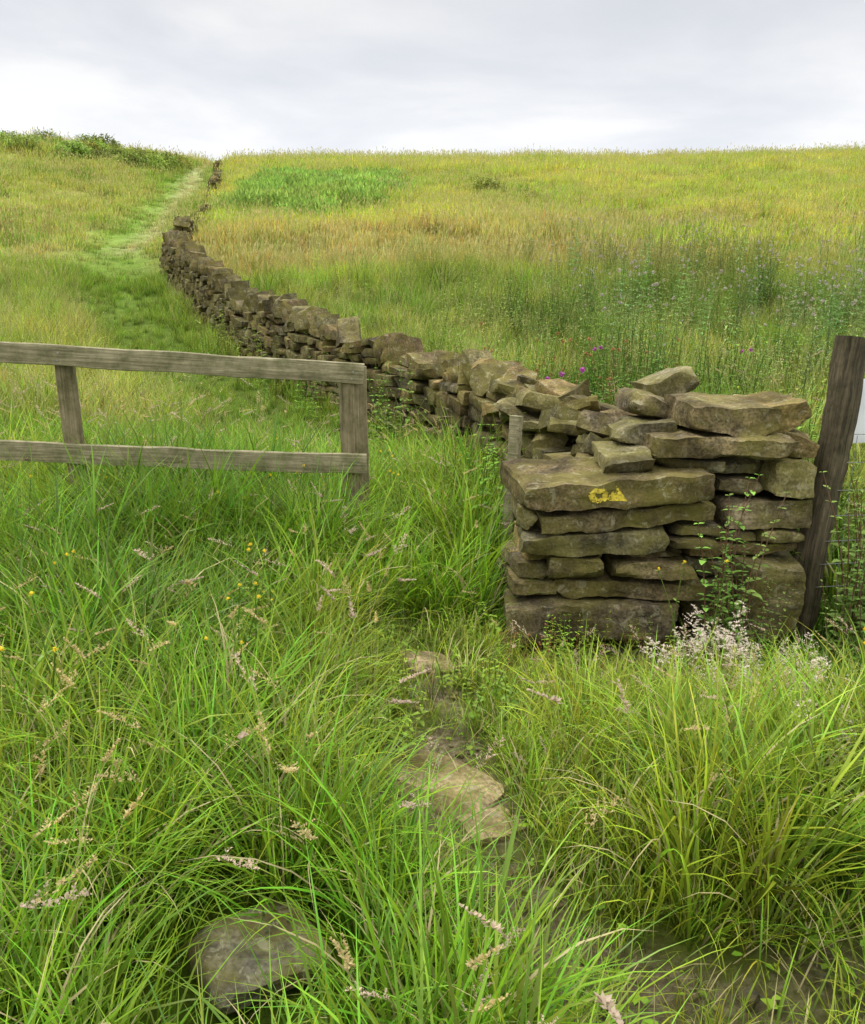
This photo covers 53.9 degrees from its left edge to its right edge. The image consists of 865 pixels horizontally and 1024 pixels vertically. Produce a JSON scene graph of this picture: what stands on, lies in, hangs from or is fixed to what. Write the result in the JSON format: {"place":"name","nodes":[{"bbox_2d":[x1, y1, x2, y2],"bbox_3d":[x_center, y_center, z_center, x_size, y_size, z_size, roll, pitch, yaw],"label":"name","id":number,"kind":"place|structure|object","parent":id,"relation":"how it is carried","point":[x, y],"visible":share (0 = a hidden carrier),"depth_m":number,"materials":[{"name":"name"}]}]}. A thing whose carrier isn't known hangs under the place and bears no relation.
{"place":"outdoors","nodes":[
{"label":"outdoors","id":0,"kind":"place"},
{"bbox_2d":[0,149,864,1023],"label":"hillside ground","id":1,"kind":"structure","parent":0,"point":[818,973],"depth_m":2.31,"materials":[{"name":"green plant"}]},
{"bbox_2d":[0,129,195,174],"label":"hawthorn scrub","id":2,"kind":"object","parent":1,"relation":"on","point":[147,157],"visible":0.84,"depth_m":47.79,"materials":[{"name":"green plant"}]},
{"bbox_2d":[0,340,368,535],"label":"wooden fence","id":3,"kind":"object","parent":1,"relation":"on","point":[350,379],"visible":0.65,"depth_m":5.04,"materials":[{"name":"grey wood"}]},
{"bbox_2d":[159,160,296,357],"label":"distant wall stones","id":4,"kind":"object","parent":1,"relation":"on","point":[211,283],"depth_m":14.64,"materials":[{"name":"grey stone"}]},
{"bbox_2d":[185,898,329,1009],"bbox_3d":[-0.420,1.065,2.039,0.283,0.107,0.240,-9,17,-31],"label":"loose stone","id":5,"kind":"object","parent":1,"relation":"on","point":[243,962],"visible":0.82,"depth_m":1.99,"materials":[{"name":"grey stone"}]},
{"bbox_2d":[210,163,423,217],"bbox_3d":[-4.630,-14.210,37.131,8.457,3.961,17.211,0,15,0],"label":"bracken patch","id":6,"kind":"object","parent":1,"relation":"on","point":[291,192],"visible":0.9,"depth_m":34.35,"materials":[{"name":"green plant"}]},
{"bbox_2d":[251,328,494,431],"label":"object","id":7,"kind":"object","parent":1,"relation":"on","point":[374,366],"depth_m":9.09,"materials":[{"name":"green plant"}]},
{"bbox_2d":[397,649,456,678],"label":"path slab","id":8,"kind":"structure","parent":1,"relation":"on","point":[422,655],"depth_m":3.79,"materials":[{"name":"beige stone"}]},
{"bbox_2d":[0,168,862,681],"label":"rusty docks","id":9,"kind":"object","parent":1,"relation":"on","point":[536,360],"visible":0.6,"depth_m":16.63,"materials":[{"name":"brown plant"}]},
{"bbox_2d":[0,365,864,1023],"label":"long grass","id":10,"kind":"structure","parent":1,"relation":"on","point":[162,837],"depth_m":2.52,"materials":[{"name":"green plant"}]},
{"bbox_2d":[0,126,864,301],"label":"field grass","id":11,"kind":"structure","parent":1,"relation":"on","point":[655,182],"depth_m":32.67,"materials":[{"name":"green plant"}]},
{"bbox_2d":[0,226,864,450],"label":"meadow grass","id":12,"kind":"structure","parent":1,"relation":"on","point":[341,296],"depth_m":13.43,"materials":[{"name":"green plant"}]},
{"bbox_2d":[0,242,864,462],"bbox_3d":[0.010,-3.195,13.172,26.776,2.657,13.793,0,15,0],"label":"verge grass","id":13,"kind":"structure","parent":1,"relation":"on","point":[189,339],"depth_m":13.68,"materials":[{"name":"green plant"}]},
{"bbox_2d":[0,349,864,1023],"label":"grass seed heads","id":14,"kind":"object","parent":1,"relation":"on","point":[602,999],"depth_m":2.55,"materials":[{"name":"plant"}]},
{"bbox_2d":[0,387,864,787],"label":"buttercups","id":15,"kind":"object","parent":1,"relation":"on","point":[390,473],"visible":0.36,"depth_m":3.50,"materials":[{"name":"plant"}]},
{"bbox_2d":[388,751,505,817],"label":"path slab","id":16,"kind":"structure","parent":1,"relation":"on","point":[456,779],"depth_m":2.86,"materials":[{"name":"beige stone"}]},
{"bbox_2d":[270,299,635,485],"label":"wall stones","id":17,"kind":"object","parent":1,"relation":"on","point":[470,385],"depth_m":7.38,"materials":[{"name":"stone"}]},
{"bbox_2d":[420,174,541,235],"bbox_3d":[2.314,-11.363,30.842,3.668,3.596,18.465,2,15,6],"label":"field bush","id":18,"kind":"object","parent":1,"relation":"on","point":[489,181],"visible":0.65,"depth_m":37.88,"materials":[{"name":"green plant"}]},
{"bbox_2d":[455,804,528,847],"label":"path slab","id":19,"kind":"structure","parent":1,"relation":"on","point":[489,823],"depth_m":2.67,"materials":[{"name":"beige stone"}]},
{"bbox_2d":[503,415,521,539],"bbox_3d":[0.459,-0.091,4.918,0.083,0.932,0.060,10,14,34],"label":"wooden stake","id":20,"kind":"object","parent":1,"relation":"on","point":[515,440],"visible":0.38,"depth_m":4.84,"materials":[{"name":"grey wood"}]},
{"bbox_2d":[185,224,864,683],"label":"nettles","id":21,"kind":"object","parent":1,"relation":"on","point":[603,374],"visible":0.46,"depth_m":10.84,"materials":[{"name":"green plant"}]},
{"bbox_2d":[519,886,563,926],"bbox_3d":[0.299,1.083,2.343,0.085,0.051,0.125,10,18,34],"label":"loose stone","id":22,"kind":"object","parent":1,"relation":"on","point":[524,912],"visible":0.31,"depth_m":2.33,"materials":[{"name":"grey stone"}]},
{"bbox_2d":[231,143,864,307],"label":"rush clumps","id":23,"kind":"object","parent":1,"relation":"on","point":[553,227],"visible":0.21,"depth_m":23.14,"materials":[{"name":"green plant"}]},
{"bbox_2d":[276,576,864,1023],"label":"path verge grass","id":24,"kind":"structure","parent":1,"relation":"on","point":[452,654],"depth_m":2.47,"materials":[{"name":"green plant"}]},
{"bbox_2d":[355,664,791,1023],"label":"path pebbles","id":25,"kind":"object","parent":1,"relation":"on","point":[561,905],"visible":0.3,"depth_m":2.54,"materials":[{"name":"grey stone"}]},
{"bbox_2d":[289,533,864,761],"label":"herbs","id":26,"kind":"object","parent":1,"relation":"on","point":[480,699],"visible":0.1,"depth_m":3.54,"materials":[{"name":"green plant"}]},
{"bbox_2d":[546,346,752,400],"bbox_3d":[1.716,-0.983,7.767,2.487,1.006,1.077,-9,18,-31],"label":"willowherb","id":27,"kind":"object","parent":1,"relation":"on","point":[582,370],"visible":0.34,"depth_m":7.93,"materials":[{"name":"green plant"}]},
{"bbox_2d":[498,366,816,650],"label":"wall end stones","id":28,"kind":"object","parent":1,"relation":"on","point":[663,472],"depth_m":4.18,"materials":[{"name":"grey stone"}]},
{"bbox_2d":[588,488,626,503],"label":"painted yellow letters","id":29,"kind":"object","parent":28,"relation":"attached to","point":[620,496],"visible":1,"depth_m":3.98,"materials":[{"name":"yellow paint"}]},
{"bbox_2d":[521,212,864,397],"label":"thistles","id":30,"kind":"object","parent":1,"relation":"on","point":[833,314],"visible":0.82,"depth_m":12.07,"materials":[{"name":"green plant"}]},
{"bbox_2d":[737,991,763,1012],"bbox_3d":[0.741,1.137,1.977,0.058,0.034,0.033,-4,15,-14],"label":"loose stone","id":31,"kind":"object","parent":1,"relation":"on","point":[756,1001],"visible":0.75,"depth_m":1.97,"materials":[{"name":"grey stone"}]},
{"bbox_2d":[638,600,864,762],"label":"pale seed plumes","id":32,"kind":"object","parent":1,"relation":"on","point":[726,644],"visible":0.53,"depth_m":3.49,"materials":[{"name":"white plant"}]},
{"bbox_2d":[694,471,864,668],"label":"brambles","id":33,"kind":"object","parent":1,"relation":"on","point":[855,606],"visible":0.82,"depth_m":4.08,"materials":[{"name":"green plant"}]},
{"bbox_2d":[791,335,864,637],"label":"wire fence","id":34,"kind":"object","parent":1,"relation":"on","point":[842,391],"visible":0.7,"depth_m":4.25,"materials":[{"name":"brown wood"}]},
{"bbox_2d":[851,379,864,442],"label":"white notice board","id":35,"kind":"object","parent":34,"relation":"attached to","point":[859,426],"visible":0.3,"depth_m":4.38,"materials":[{"name":"white"}]},
{"bbox_2d":[0,0,864,161],"label":"sky","id":36,"kind":"structure","parent":0,"point":[212,77],"materials":[{"name":"white"}]}
]}

